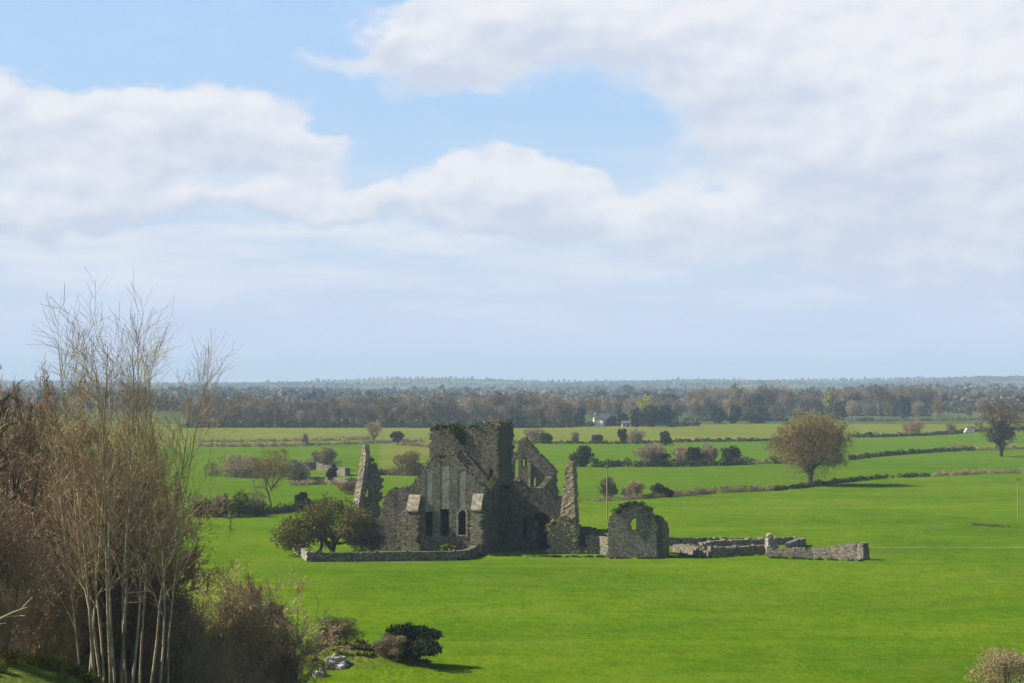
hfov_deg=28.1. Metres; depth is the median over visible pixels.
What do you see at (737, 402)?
bare tree
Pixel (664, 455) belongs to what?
shrub
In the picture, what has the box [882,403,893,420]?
bare tree
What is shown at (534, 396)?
bare tree
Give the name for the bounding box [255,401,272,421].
bare tree
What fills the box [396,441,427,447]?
hedge
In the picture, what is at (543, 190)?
sky
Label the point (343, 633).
shrub
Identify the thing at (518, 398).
bare tree
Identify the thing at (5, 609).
scrub tree
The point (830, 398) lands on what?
spring tree
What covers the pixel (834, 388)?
bare tree
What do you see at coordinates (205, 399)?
bare tree
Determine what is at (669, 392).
distant evergreens
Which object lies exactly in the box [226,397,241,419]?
bare tree
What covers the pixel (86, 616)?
scrub tree
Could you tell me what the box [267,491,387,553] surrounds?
hawthorn tree
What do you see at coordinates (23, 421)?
scrub tree
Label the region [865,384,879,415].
bare tree
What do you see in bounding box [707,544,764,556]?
field wall
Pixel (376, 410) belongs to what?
bare tree
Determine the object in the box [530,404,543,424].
bare tree
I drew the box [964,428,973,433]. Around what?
white van
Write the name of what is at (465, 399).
bare tree
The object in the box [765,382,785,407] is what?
bare tree
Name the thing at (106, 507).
tall bare tree
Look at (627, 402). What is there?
bare tree
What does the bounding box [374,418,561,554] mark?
ruined abbey
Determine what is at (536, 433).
shrub
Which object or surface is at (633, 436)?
shrub
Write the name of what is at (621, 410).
bare tree
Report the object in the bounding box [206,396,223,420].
bare tree
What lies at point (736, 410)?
evergreen tree
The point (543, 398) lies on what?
bare tree
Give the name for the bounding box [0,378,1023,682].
ground
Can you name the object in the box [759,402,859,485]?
round tree
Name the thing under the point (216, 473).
hedge
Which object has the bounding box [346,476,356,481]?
farm wall
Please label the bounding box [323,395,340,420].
bare tree
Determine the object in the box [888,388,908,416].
bare tree
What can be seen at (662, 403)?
bare tree
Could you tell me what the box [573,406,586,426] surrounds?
evergreen tree
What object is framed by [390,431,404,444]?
lone tree
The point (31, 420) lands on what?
scrub tree
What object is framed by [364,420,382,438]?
lone tree
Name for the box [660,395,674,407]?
bare tree
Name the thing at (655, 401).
bare tree
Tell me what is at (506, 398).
bare tree
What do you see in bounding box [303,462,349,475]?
farm wall
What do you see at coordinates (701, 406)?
bare tree
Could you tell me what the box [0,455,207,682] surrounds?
scrub tree
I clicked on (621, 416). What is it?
evergreen tree
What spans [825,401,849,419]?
evergreen tree
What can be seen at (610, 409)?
bare tree
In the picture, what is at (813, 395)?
bare tree
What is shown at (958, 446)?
shrub
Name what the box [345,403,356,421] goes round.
bare tree
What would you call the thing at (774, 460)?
shrub
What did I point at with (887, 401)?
bare tree
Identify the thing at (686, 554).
rank grass
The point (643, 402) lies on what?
spring tree
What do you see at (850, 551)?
field wall
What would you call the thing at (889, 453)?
hedge
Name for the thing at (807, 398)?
bare tree
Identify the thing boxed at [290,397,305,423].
bare tree
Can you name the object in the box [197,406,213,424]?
bare tree
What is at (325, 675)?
rock
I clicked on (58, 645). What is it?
scrub tree
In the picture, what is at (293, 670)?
scrub tree
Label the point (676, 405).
bare tree
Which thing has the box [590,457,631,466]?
hedge
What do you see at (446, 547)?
shrub
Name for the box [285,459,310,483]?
shrub
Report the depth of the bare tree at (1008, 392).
2110.45 m
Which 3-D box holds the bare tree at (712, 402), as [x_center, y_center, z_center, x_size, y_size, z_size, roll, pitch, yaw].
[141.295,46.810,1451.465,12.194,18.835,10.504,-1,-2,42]
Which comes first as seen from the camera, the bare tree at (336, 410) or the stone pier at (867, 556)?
the stone pier at (867, 556)
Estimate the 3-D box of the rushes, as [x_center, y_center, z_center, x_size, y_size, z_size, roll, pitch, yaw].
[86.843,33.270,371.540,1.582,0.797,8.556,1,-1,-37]
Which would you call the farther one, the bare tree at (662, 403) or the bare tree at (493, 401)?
the bare tree at (662, 403)
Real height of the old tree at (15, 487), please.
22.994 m
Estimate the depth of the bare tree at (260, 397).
1278.67 m
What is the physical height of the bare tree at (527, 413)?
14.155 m
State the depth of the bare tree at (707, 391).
1520.09 m
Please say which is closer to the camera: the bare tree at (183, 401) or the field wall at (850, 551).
the field wall at (850, 551)
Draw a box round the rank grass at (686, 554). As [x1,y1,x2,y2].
[313,552,864,561]
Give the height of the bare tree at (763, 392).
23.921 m
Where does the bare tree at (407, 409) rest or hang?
on the ground at (930, 590)
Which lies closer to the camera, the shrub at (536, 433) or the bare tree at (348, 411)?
the shrub at (536, 433)
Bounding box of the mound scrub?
[295,638,431,663]
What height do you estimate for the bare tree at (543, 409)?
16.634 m
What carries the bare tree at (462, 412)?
on the ground at (930, 590)
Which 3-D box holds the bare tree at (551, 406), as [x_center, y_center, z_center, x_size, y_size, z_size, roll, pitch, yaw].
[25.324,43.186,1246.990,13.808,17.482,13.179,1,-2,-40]
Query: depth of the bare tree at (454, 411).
1204.65 m
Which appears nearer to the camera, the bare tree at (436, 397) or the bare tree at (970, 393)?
the bare tree at (436, 397)
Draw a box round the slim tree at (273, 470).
[247,446,296,505]
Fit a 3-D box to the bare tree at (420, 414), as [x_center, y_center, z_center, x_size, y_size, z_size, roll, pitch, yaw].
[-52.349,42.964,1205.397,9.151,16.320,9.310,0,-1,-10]
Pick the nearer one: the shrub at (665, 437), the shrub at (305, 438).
the shrub at (665, 437)
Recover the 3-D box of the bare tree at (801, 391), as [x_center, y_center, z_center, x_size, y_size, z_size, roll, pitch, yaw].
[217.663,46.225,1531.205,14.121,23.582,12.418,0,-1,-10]
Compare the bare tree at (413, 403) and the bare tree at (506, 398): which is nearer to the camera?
the bare tree at (413, 403)
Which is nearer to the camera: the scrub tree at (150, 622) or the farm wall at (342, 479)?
the scrub tree at (150, 622)
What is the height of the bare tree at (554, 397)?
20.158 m
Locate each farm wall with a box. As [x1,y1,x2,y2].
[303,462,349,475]
[307,477,347,481]
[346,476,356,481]
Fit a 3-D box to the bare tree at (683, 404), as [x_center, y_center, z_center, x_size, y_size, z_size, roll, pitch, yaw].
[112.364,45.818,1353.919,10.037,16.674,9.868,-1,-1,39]
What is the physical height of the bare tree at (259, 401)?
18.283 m
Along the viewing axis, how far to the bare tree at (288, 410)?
1209.71 m
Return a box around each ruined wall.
[576,546,586,553]
[579,524,606,544]
[585,534,607,554]
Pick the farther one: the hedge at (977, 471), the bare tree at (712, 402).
the bare tree at (712, 402)
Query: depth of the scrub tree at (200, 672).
127.25 m
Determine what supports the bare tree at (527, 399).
on the ground at (930, 590)
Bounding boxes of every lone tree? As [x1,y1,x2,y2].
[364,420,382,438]
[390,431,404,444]
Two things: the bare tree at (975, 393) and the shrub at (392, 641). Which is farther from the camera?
the bare tree at (975, 393)
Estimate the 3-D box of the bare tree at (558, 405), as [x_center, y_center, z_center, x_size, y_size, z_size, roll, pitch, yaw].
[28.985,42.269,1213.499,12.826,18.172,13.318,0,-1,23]
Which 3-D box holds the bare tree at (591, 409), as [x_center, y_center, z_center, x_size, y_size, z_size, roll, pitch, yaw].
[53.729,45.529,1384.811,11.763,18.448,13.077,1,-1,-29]
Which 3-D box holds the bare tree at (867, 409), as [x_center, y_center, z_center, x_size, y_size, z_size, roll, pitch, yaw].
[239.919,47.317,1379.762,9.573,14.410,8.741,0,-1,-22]
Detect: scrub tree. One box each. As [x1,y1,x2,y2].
[0,373,175,636]
[0,374,236,682]
[0,383,84,489]
[0,407,153,671]
[0,409,121,672]
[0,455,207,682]
[0,472,60,630]
[0,489,80,652]
[0,509,99,665]
[0,575,26,655]
[5,357,183,612]
[42,461,211,682]
[101,641,179,682]
[142,633,200,682]
[150,621,281,682]
[155,546,354,682]
[192,564,337,682]
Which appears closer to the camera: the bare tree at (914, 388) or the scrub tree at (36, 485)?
the scrub tree at (36, 485)
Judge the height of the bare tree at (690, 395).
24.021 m
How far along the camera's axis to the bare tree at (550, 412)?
1199.34 m
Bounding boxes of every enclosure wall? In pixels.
[292,543,311,560]
[306,545,477,561]
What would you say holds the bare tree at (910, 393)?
on the ground at (930, 590)
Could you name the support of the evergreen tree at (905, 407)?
on the ground at (930, 590)
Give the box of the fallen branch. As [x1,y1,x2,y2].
[0,597,32,624]
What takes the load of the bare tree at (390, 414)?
on the ground at (930, 590)
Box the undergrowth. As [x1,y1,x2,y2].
[181,402,931,427]
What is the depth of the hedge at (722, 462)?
631.79 m
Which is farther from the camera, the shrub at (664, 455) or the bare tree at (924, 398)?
the bare tree at (924, 398)
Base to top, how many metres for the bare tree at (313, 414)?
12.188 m
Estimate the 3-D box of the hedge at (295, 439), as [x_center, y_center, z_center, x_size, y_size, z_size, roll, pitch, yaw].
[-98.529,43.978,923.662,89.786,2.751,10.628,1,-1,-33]
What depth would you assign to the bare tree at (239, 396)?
1233.09 m
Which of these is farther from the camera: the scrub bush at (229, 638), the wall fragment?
the wall fragment
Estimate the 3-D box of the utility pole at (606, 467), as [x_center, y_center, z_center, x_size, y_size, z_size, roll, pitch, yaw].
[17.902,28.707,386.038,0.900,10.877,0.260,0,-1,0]
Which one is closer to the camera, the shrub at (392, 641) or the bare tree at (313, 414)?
the shrub at (392, 641)
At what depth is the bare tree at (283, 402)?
1297.14 m
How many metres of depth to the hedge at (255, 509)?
397.21 m
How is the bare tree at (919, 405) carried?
on the ground at (930, 590)
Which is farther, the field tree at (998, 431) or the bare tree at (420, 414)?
the bare tree at (420, 414)
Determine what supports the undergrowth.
on the ground at (930, 590)
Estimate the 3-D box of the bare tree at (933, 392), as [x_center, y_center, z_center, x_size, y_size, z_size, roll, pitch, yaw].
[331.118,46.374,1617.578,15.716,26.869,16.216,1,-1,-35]
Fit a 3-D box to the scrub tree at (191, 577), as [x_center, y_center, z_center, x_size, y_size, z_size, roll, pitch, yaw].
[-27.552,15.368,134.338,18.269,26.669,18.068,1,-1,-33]
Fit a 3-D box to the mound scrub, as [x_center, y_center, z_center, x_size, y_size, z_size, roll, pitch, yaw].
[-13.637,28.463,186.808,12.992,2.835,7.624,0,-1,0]
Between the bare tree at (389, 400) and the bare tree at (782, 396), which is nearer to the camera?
the bare tree at (389, 400)
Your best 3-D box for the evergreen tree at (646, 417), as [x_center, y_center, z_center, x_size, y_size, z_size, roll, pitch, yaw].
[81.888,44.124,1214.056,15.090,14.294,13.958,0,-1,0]
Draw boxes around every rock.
[312,668,326,676]
[324,653,348,669]
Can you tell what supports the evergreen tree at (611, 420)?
on the ground at (930, 590)
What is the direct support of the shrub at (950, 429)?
on the ground at (930, 590)
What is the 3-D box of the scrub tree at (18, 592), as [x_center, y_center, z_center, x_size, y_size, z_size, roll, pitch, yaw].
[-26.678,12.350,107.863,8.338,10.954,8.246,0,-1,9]
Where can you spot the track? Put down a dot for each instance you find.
(941, 547)
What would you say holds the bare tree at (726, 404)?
on the ground at (930, 590)
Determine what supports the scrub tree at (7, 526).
on the ground at (930, 590)
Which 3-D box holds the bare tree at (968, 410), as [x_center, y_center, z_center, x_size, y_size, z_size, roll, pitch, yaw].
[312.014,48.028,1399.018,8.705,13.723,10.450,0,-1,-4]
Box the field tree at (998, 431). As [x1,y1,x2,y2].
[968,398,1023,455]
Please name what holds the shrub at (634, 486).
on the ground at (930, 590)
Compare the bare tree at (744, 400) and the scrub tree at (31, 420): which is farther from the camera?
the bare tree at (744, 400)
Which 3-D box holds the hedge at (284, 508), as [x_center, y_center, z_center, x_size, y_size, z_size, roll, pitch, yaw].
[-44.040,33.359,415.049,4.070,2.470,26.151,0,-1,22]
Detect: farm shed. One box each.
[594,417,604,426]
[621,421,630,426]
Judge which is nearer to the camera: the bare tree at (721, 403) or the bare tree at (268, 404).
the bare tree at (268, 404)
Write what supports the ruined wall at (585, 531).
on the ground at (930, 590)
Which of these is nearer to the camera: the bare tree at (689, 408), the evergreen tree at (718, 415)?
the evergreen tree at (718, 415)
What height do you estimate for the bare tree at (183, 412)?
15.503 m
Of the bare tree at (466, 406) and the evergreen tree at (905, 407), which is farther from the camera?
the evergreen tree at (905, 407)
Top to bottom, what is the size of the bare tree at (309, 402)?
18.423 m
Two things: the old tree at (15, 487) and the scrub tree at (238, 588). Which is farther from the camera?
the scrub tree at (238, 588)
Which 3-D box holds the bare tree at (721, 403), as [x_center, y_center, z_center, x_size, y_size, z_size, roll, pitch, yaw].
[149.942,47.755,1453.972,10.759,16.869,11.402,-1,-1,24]
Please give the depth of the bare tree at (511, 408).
1200.48 m
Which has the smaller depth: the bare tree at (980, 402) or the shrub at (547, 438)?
the shrub at (547, 438)
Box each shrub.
[213,454,268,477]
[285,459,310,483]
[294,491,309,503]
[301,433,309,445]
[310,450,321,461]
[313,614,364,644]
[316,446,339,464]
[325,465,337,479]
[336,480,355,493]
[347,519,385,552]
[371,634,408,656]
[372,622,444,661]
[392,450,424,474]
[424,454,430,464]
[441,543,455,550]
[523,428,545,442]
[539,432,552,443]
[567,445,594,466]
[571,431,579,441]
[591,434,603,442]
[597,476,617,497]
[617,428,628,441]
[620,480,646,496]
[626,428,646,443]
[630,441,667,466]
[649,452,671,465]
[649,483,664,495]
[659,430,672,444]
[664,487,673,496]
[671,444,687,463]
[684,447,708,464]
[698,443,718,463]
[720,445,741,463]
[770,456,782,463]
[902,420,925,433]
[945,422,956,434]
[946,444,976,449]
[964,645,1023,682]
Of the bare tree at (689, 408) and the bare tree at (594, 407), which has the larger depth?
the bare tree at (689, 408)
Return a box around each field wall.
[669,536,801,545]
[672,544,709,556]
[699,537,764,549]
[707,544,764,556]
[766,543,866,559]
[785,538,805,548]
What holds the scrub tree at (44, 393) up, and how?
on the ground at (930, 590)
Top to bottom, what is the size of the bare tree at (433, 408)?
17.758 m
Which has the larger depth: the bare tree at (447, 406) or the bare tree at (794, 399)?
the bare tree at (794, 399)
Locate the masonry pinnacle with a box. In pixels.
[543,461,580,553]
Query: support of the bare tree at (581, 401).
on the ground at (930, 590)
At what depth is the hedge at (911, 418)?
1408.33 m
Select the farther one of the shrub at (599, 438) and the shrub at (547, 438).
the shrub at (599, 438)
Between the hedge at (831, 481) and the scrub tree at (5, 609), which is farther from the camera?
the hedge at (831, 481)
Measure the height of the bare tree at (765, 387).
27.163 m
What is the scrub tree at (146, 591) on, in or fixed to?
on the ground at (930, 590)
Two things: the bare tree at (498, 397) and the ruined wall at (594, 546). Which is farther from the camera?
the bare tree at (498, 397)
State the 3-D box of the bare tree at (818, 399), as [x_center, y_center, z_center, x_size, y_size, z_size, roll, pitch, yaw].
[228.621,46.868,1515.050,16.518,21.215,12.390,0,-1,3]
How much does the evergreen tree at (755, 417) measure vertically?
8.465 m
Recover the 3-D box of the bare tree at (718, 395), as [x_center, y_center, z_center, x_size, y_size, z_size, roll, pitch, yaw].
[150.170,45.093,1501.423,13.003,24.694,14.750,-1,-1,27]
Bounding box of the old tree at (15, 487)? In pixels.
[0,364,39,640]
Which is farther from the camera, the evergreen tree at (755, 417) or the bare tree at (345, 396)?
the evergreen tree at (755, 417)
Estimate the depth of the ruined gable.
305.18 m
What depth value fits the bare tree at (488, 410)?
1200.02 m
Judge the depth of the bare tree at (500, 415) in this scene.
1210.65 m
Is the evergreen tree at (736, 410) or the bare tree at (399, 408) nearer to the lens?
the bare tree at (399, 408)
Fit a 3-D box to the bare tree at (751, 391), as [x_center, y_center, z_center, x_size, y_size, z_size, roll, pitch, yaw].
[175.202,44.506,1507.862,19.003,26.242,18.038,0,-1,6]
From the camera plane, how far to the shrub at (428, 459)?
583.68 m
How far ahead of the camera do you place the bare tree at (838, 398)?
1501.18 m
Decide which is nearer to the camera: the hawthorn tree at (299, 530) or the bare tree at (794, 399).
the hawthorn tree at (299, 530)
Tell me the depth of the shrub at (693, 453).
640.72 m
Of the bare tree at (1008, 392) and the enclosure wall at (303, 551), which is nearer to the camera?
the enclosure wall at (303, 551)
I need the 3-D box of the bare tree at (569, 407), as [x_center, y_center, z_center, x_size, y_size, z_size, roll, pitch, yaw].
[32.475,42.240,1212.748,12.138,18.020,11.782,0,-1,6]
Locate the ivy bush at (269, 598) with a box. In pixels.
[179,566,327,682]
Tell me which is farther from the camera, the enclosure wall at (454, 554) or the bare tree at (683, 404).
the bare tree at (683, 404)
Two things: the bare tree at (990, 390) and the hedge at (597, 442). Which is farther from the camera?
the bare tree at (990, 390)
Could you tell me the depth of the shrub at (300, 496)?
425.26 m
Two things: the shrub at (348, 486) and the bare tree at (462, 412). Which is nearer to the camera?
the shrub at (348, 486)
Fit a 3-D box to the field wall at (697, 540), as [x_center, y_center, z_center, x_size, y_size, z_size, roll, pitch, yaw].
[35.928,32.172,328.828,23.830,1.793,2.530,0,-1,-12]
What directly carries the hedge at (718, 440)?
on the ground at (930, 590)
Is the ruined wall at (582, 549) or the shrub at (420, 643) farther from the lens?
the ruined wall at (582, 549)
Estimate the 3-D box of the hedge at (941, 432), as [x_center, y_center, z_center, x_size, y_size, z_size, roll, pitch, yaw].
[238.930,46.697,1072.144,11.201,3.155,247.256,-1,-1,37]
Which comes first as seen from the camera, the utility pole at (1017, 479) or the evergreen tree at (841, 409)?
the utility pole at (1017, 479)
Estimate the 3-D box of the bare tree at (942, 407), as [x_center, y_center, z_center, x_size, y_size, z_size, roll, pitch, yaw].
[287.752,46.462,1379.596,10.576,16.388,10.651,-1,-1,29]
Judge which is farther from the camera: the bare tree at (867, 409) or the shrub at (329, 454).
the bare tree at (867, 409)
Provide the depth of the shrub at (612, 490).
462.52 m
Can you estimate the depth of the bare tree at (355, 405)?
1242.63 m
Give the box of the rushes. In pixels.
[972,522,1010,527]
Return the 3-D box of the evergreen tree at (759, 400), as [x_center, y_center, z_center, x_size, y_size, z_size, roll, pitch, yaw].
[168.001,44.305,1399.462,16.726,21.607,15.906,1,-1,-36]
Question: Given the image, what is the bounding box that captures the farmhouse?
[592,412,617,421]
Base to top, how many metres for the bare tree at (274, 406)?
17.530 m
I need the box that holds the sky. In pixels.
[0,0,1023,381]
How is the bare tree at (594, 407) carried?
on the ground at (930, 590)
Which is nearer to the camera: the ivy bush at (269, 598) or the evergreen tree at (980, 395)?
the ivy bush at (269, 598)
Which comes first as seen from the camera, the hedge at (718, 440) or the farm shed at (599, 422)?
the hedge at (718, 440)
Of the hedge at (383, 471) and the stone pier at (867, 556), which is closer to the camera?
the stone pier at (867, 556)
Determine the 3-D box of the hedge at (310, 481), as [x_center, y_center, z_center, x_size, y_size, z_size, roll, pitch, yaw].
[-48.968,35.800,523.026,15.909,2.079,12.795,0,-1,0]
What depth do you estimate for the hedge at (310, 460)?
638.93 m
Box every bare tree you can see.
[5,269,242,682]
[178,395,190,422]
[180,403,189,421]
[184,400,201,422]
[192,396,203,417]
[193,403,204,421]
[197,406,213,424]
[199,392,215,418]
[202,391,225,416]
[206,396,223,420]
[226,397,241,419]
[230,392,247,420]
[237,390,254,422]
[240,399,258,421]
[250,395,264,421]
[251,398,262,422]
[254,405,262,422]
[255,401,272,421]
[261,397,273,421]
[264,399,285,427]
[280,397,288,422]
[283,405,293,420]
[285,401,295,422]
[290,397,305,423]
[294,409,305,423]
[303,400,315,421]
[304,397,315,422]
[305,408,317,421]
[319,401,334,420]
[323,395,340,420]
[326,403,342,421]
[338,395,349,421]
[338,400,354,422]
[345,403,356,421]
[346,397,357,424]
[349,395,361,422]
[357,393,377,420]
[366,401,378,421]
[375,399,391,420]
[380,390,400,422]
[386,408,397,421]
[392,399,407,420]
[399,391,419,416]
[401,405,413,426]
[403,407,417,420]
[408,398,423,421]
[416,402,427,422]
[419,400,432,422]
[423,400,442,422]
[426,389,444,402]
[437,394,459,422]
[439,397,453,423]
[450,403,460,421]
[454,407,467,423]
[455,393,467,406]
[456,395,476,423]
[458,392,479,422]
[460,401,474,423]
[465,397,482,421]
[476,397,494,424]
[479,395,496,421]
[484,404,497,418]
[488,391,503,412]
[494,407,507,419]
[498,393,513,401]
[499,400,517,420]
[507,392,529,411]
[517,393,533,409]
[521,404,533,422]
[526,390,540,422]
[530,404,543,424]
[535,401,549,421]
[536,393,552,421]
[544,406,559,421]
[546,398,557,422]
[549,395,566,423]
[551,398,570,422]
[559,398,575,421]
[572,396,587,412]
[585,397,595,420]
[586,395,602,416]
[601,397,618,413]
[608,398,621,413]
[618,397,628,412]
[621,398,637,420]
[625,399,639,415]
[649,398,659,406]
[655,399,664,411]
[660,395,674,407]
[671,399,683,418]
[676,398,688,421]
[683,388,698,416]
[685,402,693,416]
[688,400,702,421]
[692,389,706,399]
[693,394,709,412]
[693,400,705,421]
[702,386,720,415]
[705,394,718,417]
[708,387,724,404]
[716,397,729,412]
[720,387,738,416]
[722,396,735,413]
[729,382,746,403]
[734,399,744,411]
[737,384,761,405]
[740,392,753,412]
[753,388,769,402]
[760,383,773,405]
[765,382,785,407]
[774,386,794,413]
[781,389,799,417]
[795,388,809,417]
[799,390,814,415]
[809,388,823,413]
[812,391,827,416]
[826,386,845,409]
[831,390,850,408]
[841,386,857,417]
[844,399,859,420]
[848,387,866,417]
[856,391,873,412]
[861,402,873,421]
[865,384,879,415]
[869,383,890,416]
[882,388,897,415]
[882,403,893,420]
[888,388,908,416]
[896,384,917,406]
[907,385,921,407]
[911,400,925,420]
[916,386,932,413]
[923,385,940,415]
[932,399,946,421]
[938,388,950,396]
[955,390,963,396]
[963,402,973,420]
[966,390,972,399]
[971,390,978,399]
[975,397,990,415]
[985,387,994,396]
[1001,387,1013,396]
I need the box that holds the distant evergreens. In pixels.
[0,375,1023,413]
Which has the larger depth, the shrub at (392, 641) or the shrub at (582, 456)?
the shrub at (582, 456)
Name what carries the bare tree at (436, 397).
on the ground at (930, 590)
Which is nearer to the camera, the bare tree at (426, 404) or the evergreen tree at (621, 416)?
the bare tree at (426, 404)
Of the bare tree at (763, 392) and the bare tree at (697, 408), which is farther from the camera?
the bare tree at (763, 392)
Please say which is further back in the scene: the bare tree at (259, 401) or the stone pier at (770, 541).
the bare tree at (259, 401)
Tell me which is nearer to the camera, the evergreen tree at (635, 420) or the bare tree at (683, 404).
the evergreen tree at (635, 420)
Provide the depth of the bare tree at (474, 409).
1195.42 m
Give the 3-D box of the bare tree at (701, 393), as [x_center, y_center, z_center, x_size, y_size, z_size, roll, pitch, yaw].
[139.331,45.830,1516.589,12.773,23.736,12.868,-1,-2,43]
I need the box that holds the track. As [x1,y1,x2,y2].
[897,547,1012,547]
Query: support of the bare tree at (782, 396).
on the ground at (930, 590)
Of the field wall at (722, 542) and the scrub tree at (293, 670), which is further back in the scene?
the field wall at (722, 542)
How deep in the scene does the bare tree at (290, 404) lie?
1234.22 m
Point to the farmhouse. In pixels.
(602, 416)
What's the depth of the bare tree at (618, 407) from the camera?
1368.20 m
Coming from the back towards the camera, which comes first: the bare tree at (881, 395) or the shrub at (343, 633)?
the bare tree at (881, 395)
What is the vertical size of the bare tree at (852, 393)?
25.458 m
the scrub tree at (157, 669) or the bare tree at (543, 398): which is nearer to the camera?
the scrub tree at (157, 669)
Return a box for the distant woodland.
[0,375,1023,413]
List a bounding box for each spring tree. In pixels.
[636,394,659,424]
[822,390,835,419]
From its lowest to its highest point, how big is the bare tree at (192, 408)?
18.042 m
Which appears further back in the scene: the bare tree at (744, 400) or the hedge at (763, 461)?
the bare tree at (744, 400)
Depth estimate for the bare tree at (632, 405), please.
1307.27 m
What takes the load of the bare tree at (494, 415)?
on the ground at (930, 590)
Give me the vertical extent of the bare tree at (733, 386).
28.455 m
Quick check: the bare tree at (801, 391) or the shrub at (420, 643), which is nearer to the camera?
the shrub at (420, 643)
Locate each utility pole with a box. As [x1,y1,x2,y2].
[605,465,608,520]
[1016,477,1019,518]
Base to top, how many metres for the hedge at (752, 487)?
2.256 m
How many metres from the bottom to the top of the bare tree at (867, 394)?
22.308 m
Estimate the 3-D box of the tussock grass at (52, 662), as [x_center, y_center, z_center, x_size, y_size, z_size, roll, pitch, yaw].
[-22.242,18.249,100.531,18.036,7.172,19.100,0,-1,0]
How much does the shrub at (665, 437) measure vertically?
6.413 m
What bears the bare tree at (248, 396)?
on the ground at (930, 590)
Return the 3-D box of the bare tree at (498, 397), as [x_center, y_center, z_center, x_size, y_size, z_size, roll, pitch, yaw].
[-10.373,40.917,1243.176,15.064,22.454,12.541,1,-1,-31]
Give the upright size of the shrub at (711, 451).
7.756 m
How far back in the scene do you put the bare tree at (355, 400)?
1248.77 m
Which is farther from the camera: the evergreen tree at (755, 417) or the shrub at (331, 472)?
the evergreen tree at (755, 417)
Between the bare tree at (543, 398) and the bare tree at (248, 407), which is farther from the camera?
the bare tree at (543, 398)
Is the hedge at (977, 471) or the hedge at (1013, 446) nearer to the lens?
the hedge at (977, 471)
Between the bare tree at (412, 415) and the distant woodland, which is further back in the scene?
the distant woodland
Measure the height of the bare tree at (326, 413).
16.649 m
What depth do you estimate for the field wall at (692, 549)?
310.05 m
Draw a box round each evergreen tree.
[512,414,527,427]
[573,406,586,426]
[605,415,617,425]
[615,411,629,421]
[630,407,639,426]
[639,404,661,426]
[656,402,680,426]
[710,405,726,422]
[729,404,741,422]
[741,412,767,422]
[743,391,768,419]
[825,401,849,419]
[899,395,911,418]
[942,393,948,406]
[975,392,985,400]
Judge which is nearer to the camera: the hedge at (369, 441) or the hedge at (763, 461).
the hedge at (763, 461)
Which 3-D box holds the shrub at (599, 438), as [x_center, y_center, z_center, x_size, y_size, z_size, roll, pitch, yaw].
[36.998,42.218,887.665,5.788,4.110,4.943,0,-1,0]
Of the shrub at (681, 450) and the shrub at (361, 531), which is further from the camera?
the shrub at (681, 450)
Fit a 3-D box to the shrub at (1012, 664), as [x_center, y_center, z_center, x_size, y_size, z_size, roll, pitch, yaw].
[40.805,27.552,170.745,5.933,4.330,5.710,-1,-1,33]
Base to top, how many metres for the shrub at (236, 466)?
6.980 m
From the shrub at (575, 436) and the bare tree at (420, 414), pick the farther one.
the bare tree at (420, 414)
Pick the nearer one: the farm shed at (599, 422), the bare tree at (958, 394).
the farm shed at (599, 422)
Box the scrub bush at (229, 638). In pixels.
[148,579,295,682]
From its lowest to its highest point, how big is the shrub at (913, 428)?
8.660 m
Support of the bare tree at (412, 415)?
on the ground at (930, 590)
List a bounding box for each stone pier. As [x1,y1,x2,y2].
[764,533,778,552]
[859,542,869,559]
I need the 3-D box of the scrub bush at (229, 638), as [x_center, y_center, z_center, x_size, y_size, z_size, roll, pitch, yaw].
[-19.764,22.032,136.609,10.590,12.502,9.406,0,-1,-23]
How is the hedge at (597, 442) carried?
on the ground at (930, 590)
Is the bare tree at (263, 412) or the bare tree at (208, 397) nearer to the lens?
the bare tree at (263, 412)
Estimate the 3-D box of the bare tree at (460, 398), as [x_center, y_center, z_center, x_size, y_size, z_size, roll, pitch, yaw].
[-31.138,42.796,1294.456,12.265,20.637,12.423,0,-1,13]
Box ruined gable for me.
[607,500,669,557]
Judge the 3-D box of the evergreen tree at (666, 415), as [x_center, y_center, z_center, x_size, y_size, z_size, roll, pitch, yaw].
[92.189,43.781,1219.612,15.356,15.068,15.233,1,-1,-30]
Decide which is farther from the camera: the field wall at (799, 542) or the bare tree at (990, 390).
the bare tree at (990, 390)
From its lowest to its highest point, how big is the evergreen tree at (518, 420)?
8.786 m
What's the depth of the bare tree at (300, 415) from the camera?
1198.55 m
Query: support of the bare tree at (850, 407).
on the ground at (930, 590)
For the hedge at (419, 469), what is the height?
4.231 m
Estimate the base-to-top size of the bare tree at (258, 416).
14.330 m
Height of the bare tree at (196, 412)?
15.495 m
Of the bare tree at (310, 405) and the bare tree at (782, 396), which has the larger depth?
the bare tree at (782, 396)
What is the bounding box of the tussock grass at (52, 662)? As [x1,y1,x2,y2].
[0,646,109,682]
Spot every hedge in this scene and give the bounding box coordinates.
[188,489,272,517]
[196,437,425,446]
[198,435,375,441]
[204,459,285,475]
[257,498,322,514]
[288,478,344,485]
[300,459,341,464]
[378,468,421,474]
[384,464,426,475]
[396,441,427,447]
[513,439,665,443]
[578,493,653,501]
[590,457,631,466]
[630,456,754,466]
[648,484,775,497]
[673,437,778,441]
[746,458,795,463]
[769,472,930,490]
[847,426,1023,437]
[848,446,975,459]
[849,415,1021,420]
[931,468,1023,475]
[975,444,1023,449]
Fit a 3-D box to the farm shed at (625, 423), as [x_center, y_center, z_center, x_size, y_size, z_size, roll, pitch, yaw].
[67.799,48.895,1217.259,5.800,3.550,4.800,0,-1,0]
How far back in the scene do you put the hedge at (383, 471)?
585.54 m
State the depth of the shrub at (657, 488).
466.40 m
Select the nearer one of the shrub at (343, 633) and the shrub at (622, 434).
the shrub at (343, 633)
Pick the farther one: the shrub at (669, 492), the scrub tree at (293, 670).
the shrub at (669, 492)
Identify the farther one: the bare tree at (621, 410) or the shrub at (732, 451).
the bare tree at (621, 410)

